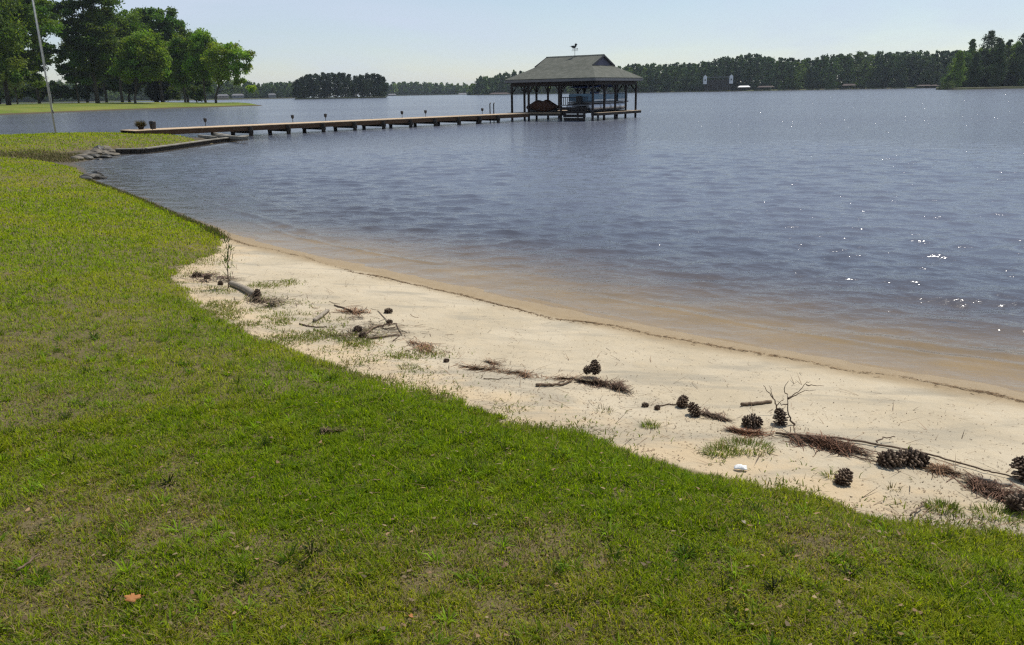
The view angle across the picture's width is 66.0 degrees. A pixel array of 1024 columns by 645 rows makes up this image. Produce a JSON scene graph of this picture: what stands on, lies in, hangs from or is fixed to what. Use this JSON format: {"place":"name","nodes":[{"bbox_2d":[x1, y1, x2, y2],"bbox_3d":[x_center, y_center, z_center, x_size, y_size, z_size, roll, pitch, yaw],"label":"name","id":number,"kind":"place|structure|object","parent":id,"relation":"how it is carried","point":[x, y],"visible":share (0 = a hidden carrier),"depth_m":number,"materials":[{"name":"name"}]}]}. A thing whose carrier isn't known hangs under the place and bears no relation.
{"place":"outdoors","nodes":[
{"label":"outdoors","id":0,"kind":"place"},
{"bbox_2d":[0,147,103,162],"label":"dry grass","id":1,"kind":"structure","parent":0,"point":[57,156],"depth_m":30.74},
{"bbox_2d":[0,102,261,114],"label":"peninsula ground","id":2,"kind":"structure","parent":0,"point":[30,108],"depth_m":180.69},
{"bbox_2d":[0,84,30,103],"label":"shade tree","id":3,"kind":"object","parent":2,"relation":"on","point":[12,93],"visible":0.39,"depth_m":268.81,"materials":[{"name":"green plant"}]},
{"bbox_2d":[0,0,31,82],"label":"shade tree","id":4,"kind":"object","parent":2,"relation":"on","point":[8,31],"visible":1,"depth_m":179.32,"materials":[{"name":"green plant"}]},
{"bbox_2d":[0,69,38,103],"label":"shade tree","id":5,"kind":"object","parent":2,"relation":"on","point":[15,85],"visible":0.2,"depth_m":237.22,"materials":[{"name":"green plant"}]},
{"bbox_2d":[0,0,70,104],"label":"pine tree","id":6,"kind":"object","parent":2,"relation":"on","point":[42,7],"visible":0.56,"depth_m":192.52,"materials":[{"name":"green plant"}]},
{"bbox_2d":[23,11,62,103],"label":"pine tree","id":7,"kind":"object","parent":2,"relation":"on","point":[47,47],"visible":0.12,"depth_m":247.48,"materials":[{"name":"green plant"}]},
{"bbox_2d":[17,81,90,102],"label":"shade tree","id":8,"kind":"object","parent":2,"relation":"on","point":[57,91],"visible":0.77,"depth_m":271.65,"materials":[{"name":"green plant"}]},
{"bbox_2d":[51,37,89,102],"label":"pine tree","id":9,"kind":"object","parent":2,"relation":"on","point":[67,74],"visible":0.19,"depth_m":253.44,"materials":[{"name":"green plant"}]},
{"bbox_2d":[46,0,125,102],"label":"tree","id":10,"kind":"object","parent":2,"relation":"on","point":[87,29],"visible":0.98,"depth_m":209.13,"materials":[{"name":"green plant"}]},
{"bbox_2d":[56,41,116,102],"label":"shade tree","id":11,"kind":"object","parent":2,"relation":"on","point":[100,88],"visible":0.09,"depth_m":274.78,"materials":[{"name":"green plant"}]},
{"bbox_2d":[96,5,124,102],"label":"pine tree","id":12,"kind":"object","parent":2,"relation":"on","point":[112,82],"visible":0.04,"depth_m":249.14,"materials":[{"name":"green plant"}]},
{"bbox_2d":[100,9,153,101],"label":"shade tree","id":13,"kind":"object","parent":2,"relation":"on","point":[125,26],"visible":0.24,"depth_m":236.72,"materials":[{"name":"green plant"}]},
{"bbox_2d":[106,77,147,101],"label":"shade tree","id":14,"kind":"object","parent":2,"relation":"on","point":[130,89],"visible":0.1,"depth_m":277.69,"materials":[{"name":"green plant"}]},
{"bbox_2d":[104,28,172,102],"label":"shade tree","id":15,"kind":"object","parent":2,"relation":"on","point":[129,67],"visible":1,"depth_m":199.37,"materials":[{"name":"green plant"}]},
{"bbox_2d":[119,6,189,101],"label":"shade tree","id":16,"kind":"object","parent":2,"relation":"on","point":[169,24],"visible":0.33,"depth_m":254.83,"materials":[{"name":"green plant"}]},
{"bbox_2d":[144,77,172,101],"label":"shade tree","id":17,"kind":"object","parent":2,"relation":"on","point":[152,91],"visible":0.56,"depth_m":265.66,"materials":[{"name":"green plant"}]},
{"bbox_2d":[161,29,197,101],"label":"shade tree","id":18,"kind":"object","parent":2,"relation":"on","point":[177,77],"visible":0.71,"depth_m":221.07,"materials":[{"name":"green plant"}]},
{"bbox_2d":[164,83,207,101],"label":"shade tree","id":19,"kind":"object","parent":2,"relation":"on","point":[195,92],"visible":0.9,"depth_m":249.47,"materials":[{"name":"green plant"}]},
{"bbox_2d":[170,48,214,101],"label":"shade tree","id":20,"kind":"object","parent":2,"relation":"on","point":[208,84],"visible":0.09,"depth_m":271.37,"materials":[{"name":"green plant"}]},
{"bbox_2d":[181,27,216,102],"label":"shade tree","id":21,"kind":"object","parent":2,"relation":"on","point":[201,40],"visible":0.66,"depth_m":214.67,"materials":[{"name":"green plant"}]},
{"bbox_2d":[200,40,256,102],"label":"shade tree","id":22,"kind":"object","parent":2,"relation":"on","point":[229,53],"visible":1,"depth_m":207.71,"materials":[{"name":"green plant"}]},
{"bbox_2d":[1,97,302,103],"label":"shore ground","id":23,"kind":"structure","parent":0,"point":[148,100],"depth_m":812.78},
{"bbox_2d":[1,79,306,102],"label":"treeline","id":24,"kind":"object","parent":23,"relation":"on","point":[280,89],"visible":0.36,"depth_m":845.03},
{"bbox_2d":[86,179,230,238],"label":"rough grass","id":25,"kind":"structure","parent":0,"point":[216,230],"depth_m":15.66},
{"bbox_2d":[120,113,528,139],"bbox_3d":[-10.445,-12.743,54.854,31.052,2.626,2.700,-16,22,-42],"label":"dock","id":26,"kind":"object","parent":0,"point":[411,122],"visible":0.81,"depth_m":52.03,"materials":[{"name":"brown wood"}]},
{"bbox_2d":[134,120,147,129],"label":"potted plant","id":27,"kind":"object","parent":26,"relation":"on","point":[140,125],"visible":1,"depth_m":44.77,"materials":[{"name":"green plant"}]},
{"bbox_2d":[295,96,385,98],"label":"island","id":28,"kind":"structure","parent":0,"point":[341,97],"depth_m":567.64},
{"bbox_2d":[290,79,303,97],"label":"island tree","id":29,"kind":"object","parent":28,"relation":"on","point":[297,89],"visible":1,"depth_m":573.13,"materials":[{"name":"green plant"}]},
{"bbox_2d":[298,76,307,97],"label":"island tree","id":30,"kind":"object","parent":28,"relation":"on","point":[302,80],"visible":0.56,"depth_m":580.91,"materials":[{"name":"green plant"}]},
{"bbox_2d":[305,74,319,97],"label":"island tree","id":31,"kind":"object","parent":28,"relation":"on","point":[311,87],"visible":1,"depth_m":573.42,"materials":[{"name":"green plant"}]},
{"bbox_2d":[313,73,323,97],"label":"island tree","id":32,"kind":"object","parent":28,"relation":"on","point":[320,93],"visible":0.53,"depth_m":581.19,"materials":[{"name":"green plant"}]},
{"bbox_2d":[320,73,335,97],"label":"island tree","id":33,"kind":"object","parent":28,"relation":"on","point":[327,79],"visible":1,"depth_m":572.62,"materials":[{"name":"green plant"}]},
{"bbox_2d":[330,72,341,96],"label":"island tree","id":34,"kind":"object","parent":28,"relation":"on","point":[336,81],"visible":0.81,"depth_m":580.74,"materials":[{"name":"green plant"}]},
{"bbox_2d":[338,72,352,96],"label":"island tree","id":35,"kind":"object","parent":28,"relation":"on","point":[346,85],"visible":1,"depth_m":572.88,"materials":[{"name":"green plant"}]},
{"bbox_2d":[343,74,357,96],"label":"island tree","id":36,"kind":"object","parent":28,"relation":"on","point":[354,89],"visible":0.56,"depth_m":581.60,"materials":[{"name":"green plant"}]},
{"bbox_2d":[353,74,371,96],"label":"island tree","id":37,"kind":"object","parent":28,"relation":"on","point":[363,90],"visible":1,"depth_m":572.13,"materials":[{"name":"green plant"}]},
{"bbox_2d":[363,72,373,96],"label":"island tree","id":38,"kind":"object","parent":28,"relation":"on","point":[367,77],"visible":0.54,"depth_m":580.71,"materials":[{"name":"green plant"}]},
{"bbox_2d":[371,74,386,96],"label":"island tree","id":39,"kind":"object","parent":28,"relation":"on","point":[377,82],"visible":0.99,"depth_m":572.66,"materials":[{"name":"green plant"}]},
{"bbox_2d":[387,94,466,95],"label":"shore ground","id":40,"kind":"structure","parent":0,"point":[435,94],"depth_m":1226.59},
{"bbox_2d":[385,81,469,94],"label":"treeline","id":41,"kind":"object","parent":40,"relation":"on","point":[412,88],"visible":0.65,"depth_m":1255.32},
{"bbox_2d":[0,133,1023,644],"bbox_3d":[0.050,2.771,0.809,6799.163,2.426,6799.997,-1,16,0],"label":"ground","id":42,"kind":"structure","parent":0,"point":[828,335],"depth_m":6.50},
{"bbox_2d":[32,0,56,132],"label":"flagpole","id":43,"kind":"object","parent":42,"relation":"on","point":[42,55],"visible":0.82,"depth_m":41.79,"materials":[{"name":"metal"}]},
{"bbox_2d":[79,173,100,178],"bbox_3d":[-12.779,-4.404,23.870,0.356,0.240,0.666,10,20,34],"label":"rock","id":44,"kind":"object","parent":42,"relation":"on","point":[94,175],"visible":0.57,"depth_m":23.81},
{"bbox_2d":[115,135,248,153],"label":"seawall","id":45,"kind":"object","parent":42,"relation":"on","point":[164,147],"visible":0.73,"depth_m":36.91,"materials":[{"name":"concrete"}]},
{"bbox_2d":[215,135,247,139],"bbox_3d":[-15.242,-10.054,42.726,0.220,0.160,3.967,-15,21,-39],"label":"timber","id":46,"kind":"object","parent":45,"relation":"on","point":[235,137],"visible":0.87,"depth_m":42.16,"materials":[{"name":"grey wood"}]},
{"bbox_2d":[141,267,272,291],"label":"needle litter","id":47,"kind":"object","parent":42,"relation":"on","point":[218,276],"visible":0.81,"depth_m":9.61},
{"bbox_2d":[220,234,233,287],"bbox_3d":[-3.220,-0.706,8.933,0.280,0.661,0.178,5,17,20],"label":"seedling","id":48,"kind":"object","parent":42,"relation":"on","point":[227,253],"visible":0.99,"depth_m":8.93,"materials":[{"name":"green plant"}]},
{"bbox_2d":[229,280,253,296],"bbox_3d":[-3.038,-0.386,8.901,0.092,0.089,0.744,-13,20,-35],"label":"log","id":49,"kind":"object","parent":42,"relation":"on","point":[243,288],"visible":0.91,"depth_m":8.88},
{"bbox_2d":[234,294,302,307],"bbox_3d":[-2.614,-0.249,8.447,0.776,0.083,0.713,-1,16,0],"label":"pine needle heap","id":50,"kind":"object","parent":42,"relation":"on","point":[258,299],"visible":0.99,"depth_m":8.39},
{"bbox_2d":[320,425,344,435],"bbox_3d":[-1.042,0.616,4.556,0.212,0.042,0.273,-1,16,0],"label":"pine needle heap","id":51,"kind":"object","parent":42,"relation":"on","point":[325,429],"visible":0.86,"depth_m":4.53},
{"bbox_2d":[311,301,376,324],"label":"needle litter","id":52,"kind":"object","parent":42,"relation":"on","point":[355,308],"visible":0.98,"depth_m":8.09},
{"bbox_2d":[334,334,372,346],"bbox_3d":[-1.377,0.155,6.906,0.371,0.069,0.319,-1,16,0],"label":"grass tuft","id":53,"kind":"object","parent":42,"relation":"on","point":[364,340],"visible":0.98,"depth_m":6.92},
{"bbox_2d":[305,314,453,347],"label":"needle litter","id":54,"kind":"object","parent":42,"relation":"on","point":[393,332],"visible":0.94,"depth_m":7.30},
{"bbox_2d":[366,311,401,334],"bbox_3d":[-1.194,-0.007,7.599,0.346,0.054,1.019,-2,16,-2],"label":"branch","id":55,"kind":"object","parent":42,"relation":"on","point":[368,331],"visible":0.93,"depth_m":7.45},
{"bbox_2d":[376,335,451,355],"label":"needle litter","id":56,"kind":"object","parent":42,"relation":"on","point":[424,345],"visible":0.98,"depth_m":6.84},
{"bbox_2d":[451,362,550,379],"bbox_3d":[-0.092,0.369,6.148,0.848,0.073,0.327,4,17,18],"label":"pine needle heap","id":57,"kind":"object","parent":42,"relation":"on","point":[525,374],"visible":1,"depth_m":6.17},
{"bbox_2d":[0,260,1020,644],"bbox_3d":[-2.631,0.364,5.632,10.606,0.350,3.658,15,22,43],"label":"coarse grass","id":58,"kind":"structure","parent":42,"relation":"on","point":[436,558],"depth_m":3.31,"materials":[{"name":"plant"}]},
{"bbox_2d":[0,251,1022,644],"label":"lawn litter","id":59,"kind":"object","parent":42,"relation":"on","point":[568,625],"visible":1,"depth_m":3.23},
{"bbox_2d":[0,131,1023,644],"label":"lawn grass","id":60,"kind":"structure","parent":42,"relation":"on","point":[742,491],"depth_m":3.65,"materials":[{"name":"plant"}]},
{"bbox_2d":[124,593,144,601],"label":"dead leaf","id":61,"kind":"object","parent":60,"relation":"on","point":[132,597],"visible":1,"depth_m":2.92,"materials":[{"name":"orange plant"}]},
{"bbox_2d":[0,330,1023,644],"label":"lawn weeds","id":62,"kind":"object","parent":42,"relation":"on","point":[460,556],"visible":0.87,"depth_m":3.16,"materials":[{"name":"green plant"}]},
{"bbox_2d":[535,380,571,385],"bbox_3d":[0.321,0.449,5.854,0.330,0.058,0.074,-14,21,-37],"label":"stick","id":63,"kind":"object","parent":42,"relation":"on","point":[549,384],"visible":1,"depth_m":5.81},
{"bbox_2d":[589,359,600,374],"bbox_3d":[0.644,0.347,6.121,0.104,0.126,0.096,7,-28,-32],"label":"pine cone","id":64,"kind":"object","parent":42,"relation":"on","point":[595,366],"visible":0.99,"depth_m":6.10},
{"bbox_2d":[168,247,1023,545],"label":"sparse grass","id":65,"kind":"structure","parent":42,"relation":"on","point":[228,311],"depth_m":6.71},
{"bbox_2d":[177,242,1023,534],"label":"debris","id":66,"kind":"object","parent":42,"relation":"on","point":[678,416],"visible":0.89,"depth_m":5.27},
{"bbox_2d":[571,375,639,396],"bbox_3d":[0.711,0.460,5.885,0.638,0.068,0.366,14,22,42],"label":"pine needle heap","id":67,"kind":"object","parent":42,"relation":"on","point":[617,385],"visible":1,"depth_m":5.91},
{"bbox_2d":[230,238,1023,402],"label":"debris","id":68,"kind":"object","parent":42,"relation":"on","point":[739,349],"visible":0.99,"depth_m":7.57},
{"bbox_2d":[642,419,662,428],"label":"grass tuft","id":69,"kind":"object","parent":42,"relation":"on","point":[650,425],"visible":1,"depth_m":5.07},
{"bbox_2d":[676,394,688,407],"bbox_3d":[1.189,0.553,5.478,0.085,0.092,0.111,-11,36,48],"label":"pine cone","id":70,"kind":"object","parent":42,"relation":"on","point":[682,401],"visible":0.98,"depth_m":5.46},
{"bbox_2d":[687,401,701,416],"bbox_3d":[1.227,0.587,5.304,0.095,0.116,0.097,-29,-27,4],"label":"pine cone","id":71,"kind":"object","parent":42,"relation":"on","point":[693,409],"visible":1,"depth_m":5.28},
{"bbox_2d":[701,442,741,457],"bbox_3d":[1.215,0.743,4.632,0.270,0.058,0.215,-1,16,0],"label":"grass tuft","id":72,"kind":"object","parent":42,"relation":"on","point":[715,450],"visible":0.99,"depth_m":4.64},
{"bbox_2d":[702,407,741,421],"bbox_3d":[1.358,0.616,5.319,0.358,0.045,0.300,8,19,29],"label":"pine needle heap","id":73,"kind":"object","parent":42,"relation":"on","point":[720,417],"visible":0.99,"depth_m":5.29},
{"bbox_2d":[709,433,776,456],"bbox_3d":[1.393,0.730,4.714,0.383,0.067,0.341,-9,18,-24],"label":"grass tuft","id":74,"kind":"object","parent":42,"relation":"on","point":[749,443],"visible":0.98,"depth_m":4.73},
{"bbox_2d":[723,424,775,438],"bbox_3d":[1.504,0.682,4.992,0.341,0.044,0.329,-1,16,0],"label":"pine needle heap","id":75,"kind":"object","parent":42,"relation":"on","point":[746,432],"visible":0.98,"depth_m":4.97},
{"bbox_2d":[741,413,762,428],"bbox_3d":[1.554,0.644,5.085,0.136,0.115,0.118,-3,54,-8],"label":"pine cone","id":76,"kind":"object","parent":42,"relation":"on","point":[753,421],"visible":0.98,"depth_m":5.06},
{"bbox_2d":[740,400,771,405],"bbox_3d":[1.731,0.570,5.564,0.262,0.046,0.040,-7,17,-19],"label":"stick","id":77,"kind":"object","parent":42,"relation":"on","point":[754,403],"visible":0.98,"depth_m":5.54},
{"bbox_2d":[772,407,788,425],"bbox_3d":[1.744,0.615,5.122,0.097,0.127,0.105,2,-15,-31],"label":"pine cone","id":78,"kind":"object","parent":42,"relation":"on","point":[780,418],"visible":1,"depth_m":5.11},
{"bbox_2d":[778,382,821,424],"bbox_3d":[1.879,0.520,5.109,0.330,0.285,0.157,-1,16,0],"label":"twig","id":79,"kind":"object","parent":42,"relation":"on","point":[792,422],"visible":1,"depth_m":5.11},
{"bbox_2d":[760,427,875,464],"bbox_3d":[1.919,0.727,4.791,0.423,0.064,0.792,-15,21,-40],"label":"pine needle heap","id":80,"kind":"object","parent":42,"relation":"on","point":[842,446],"visible":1,"depth_m":4.77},
{"bbox_2d":[833,468,853,486],"bbox_3d":[1.806,0.845,4.285,0.121,0.093,0.100,-40,10,-26],"label":"pine cone","id":81,"kind":"object","parent":42,"relation":"on","point":[844,477],"visible":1,"depth_m":4.26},
{"bbox_2d":[876,449,906,468],"bbox_3d":[2.175,0.785,4.507,0.178,0.129,0.126,-4,23,-12],"label":"pine cone","id":82,"kind":"object","parent":42,"relation":"on","point":[891,457],"visible":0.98,"depth_m":4.48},
{"bbox_2d":[775,432,1021,479],"bbox_3d":[2.271,0.770,4.699,1.343,0.040,0.172,6,18,24],"label":"branch","id":83,"kind":"object","parent":42,"relation":"on","point":[847,439],"visible":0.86,"depth_m":4.79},
{"bbox_2d":[850,446,975,478],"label":"needle litter","id":84,"kind":"object","parent":42,"relation":"on","point":[938,468],"visible":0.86,"depth_m":4.46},
{"bbox_2d":[899,447,930,467],"bbox_3d":[2.301,0.780,4.523,0.182,0.138,0.135,1,7,6],"label":"pine cone","id":85,"kind":"object","parent":42,"relation":"on","point":[914,457],"visible":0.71,"depth_m":4.49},
{"bbox_2d":[923,497,963,514],"bbox_3d":[2.179,0.920,3.990,0.213,0.057,0.209,-8,18,-23],"label":"grass tuft","id":86,"kind":"object","parent":42,"relation":"on","point":[942,505],"visible":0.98,"depth_m":3.99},
{"bbox_2d":[946,471,1023,505],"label":"pine needle heap","id":87,"kind":"object","parent":42,"relation":"on","point":[976,483],"visible":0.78,"depth_m":4.22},
{"bbox_2d":[965,501,1023,523],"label":"grass tuft","id":88,"kind":"object","parent":42,"relation":"on","point":[996,507],"visible":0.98,"depth_m":3.95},
{"bbox_2d":[977,475,1012,486],"bbox_3d":[2.637,0.872,4.304,0.172,0.028,0.050,9,19,30],"label":"stick","id":89,"kind":"object","parent":42,"relation":"on","point":[990,481],"visible":0.77,"depth_m":4.29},
{"bbox_2d":[1003,490,1023,515],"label":"pine cone","id":90,"kind":"object","parent":42,"relation":"on","point":[1015,501],"visible":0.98,"depth_m":3.97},
{"bbox_2d":[1009,455,1023,482],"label":"pine cone","id":91,"kind":"object","parent":42,"relation":"on","point":[1018,463],"visible":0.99,"depth_m":4.37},
{"bbox_2d":[0,88,1023,359],"bbox_3d":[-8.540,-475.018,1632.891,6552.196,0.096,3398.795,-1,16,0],"label":"lake water","id":92,"kind":"structure","parent":0,"point":[912,196],"depth_m":21.70,"materials":[{"name":"liquid"}]},
{"bbox_2d":[505,43,642,120],"bbox_3d":[5.342,-19.986,67.116,8.670,7.261,8.410,10,20,34],"label":"boathouse","id":93,"kind":"object","parent":92,"relation":"in","point":[603,71],"visible":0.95,"depth_m":64.79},
{"bbox_2d":[526,100,558,112],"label":"boat","id":94,"kind":"object","parent":93,"relation":"on","point":[544,106],"visible":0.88,"depth_m":65.45,"materials":[{"name":"wood"}]},
{"bbox_2d":[581,109,623,112],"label":"boat lift","id":95,"kind":"object","parent":93,"relation":"on","point":[605,110],"visible":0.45,"depth_m":67.17,"materials":[{"name":"metal"}]},
{"bbox_2d":[566,85,628,110],"bbox_3d":[7.223,-18.856,65.958,2.500,2.062,6.721,10,20,34],"label":"pontoon boat","id":96,"kind":"object","parent":95,"relation":"on","point":[598,101],"visible":0.73,"depth_m":64.36,"materials":[{"name":"metal"}]},
{"bbox_2d":[18,0,1023,95],"label":"sky","id":97,"kind":"structure","parent":0,"point":[434,41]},
{"bbox_2d":[471,85,1012,94],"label":"shore ground","id":98,"kind":"structure","parent":0,"point":[735,90],"depth_m":602.70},
{"bbox_2d":[466,67,621,94],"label":"treeline","id":99,"kind":"object","parent":98,"relation":"on","point":[487,85],"visible":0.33,"depth_m":823.88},
{"bbox_2d":[703,74,732,89],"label":"house","id":100,"kind":"structure","parent":98,"relation":"on","point":[722,84],"depth_m":582.64,"materials":[{"name":"grey wood"}]},
{"bbox_2d":[606,49,965,92],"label":"treeline","id":101,"kind":"object","parent":98,"relation":"on","point":[878,69],"visible":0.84,"depth_m":599.54,"materials":[{"name":"plant"}]},
{"bbox_2d":[936,86,1023,89],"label":"headland ground","id":102,"kind":"structure","parent":0,"point":[998,87],"depth_m":339.89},
{"bbox_2d":[937,81,956,89],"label":"shore shrub","id":103,"kind":"object","parent":102,"relation":"on","point":[948,84],"visible":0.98,"depth_m":346.89,"materials":[{"name":"green plant"}]},
{"bbox_2d":[941,72,961,86],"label":"headland tree","id":104,"kind":"object","parent":102,"relation":"on","point":[948,77],"visible":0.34,"depth_m":375.65,"materials":[{"name":"green plant"}]},
{"bbox_2d":[949,50,967,87],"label":"headland tree","id":105,"kind":"object","parent":102,"relation":"on","point":[959,70],"visible":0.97,"depth_m":356.88,"materials":[{"name":"green plant"}]},
{"bbox_2d":[961,51,973,86],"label":"headland tree","id":106,"kind":"object","parent":102,"relation":"on","point":[968,55],"visible":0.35,"depth_m":378.61,"materials":[{"name":"green plant"}]},
{"bbox_2d":[965,39,976,56],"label":"headland tree","id":107,"kind":"object","parent":102,"relation":"on","point":[973,45],"visible":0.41,"depth_m":389.66,"materials":[{"name":"green plant"}]},
{"bbox_2d":[964,52,986,86],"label":"headland tree","id":108,"kind":"object","parent":102,"relation":"on","point":[975,68],"visible":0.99,"depth_m":367.66,"materials":[{"name":"green plant"}]},
{"bbox_2d":[944,44,1023,86],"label":"treeline","id":109,"kind":"object","parent":102,"relation":"on","point":[1010,76],"visible":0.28,"depth_m":380.99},
{"bbox_2d":[978,30,1003,60],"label":"headland tree","id":110,"kind":"object","parent":102,"relation":"on","point":[991,38],"visible":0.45,"depth_m":399.39,"materials":[{"name":"green plant"}]},
{"bbox_2d":[984,37,1009,86],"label":"headland tree","id":111,"kind":"object","parent":102,"relation":"on","point":[999,42],"visible":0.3,"depth_m":378.58,"materials":[{"name":"green plant"}]},
{"bbox_2d":[987,44,1009,86],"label":"headland tree","id":112,"kind":"object","parent":102,"relation":"on","point":[999,59],"visible":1,"depth_m":365.71,"materials":[{"name":"green plant"}]},
{"bbox_2d":[1009,33,1023,85],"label":"headland tree","id":113,"kind":"object","parent":102,"relation":"on","point":[1021,50],"visible":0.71,"depth_m":376.17,"materials":[{"name":"green plant"}]},
{"bbox_2d":[1014,53,1023,85],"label":"headland tree","id":114,"kind":"object","parent":102,"relation":"on","point":[1020,83],"visible":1,"depth_m":365.85,"materials":[{"name":"green plant"}]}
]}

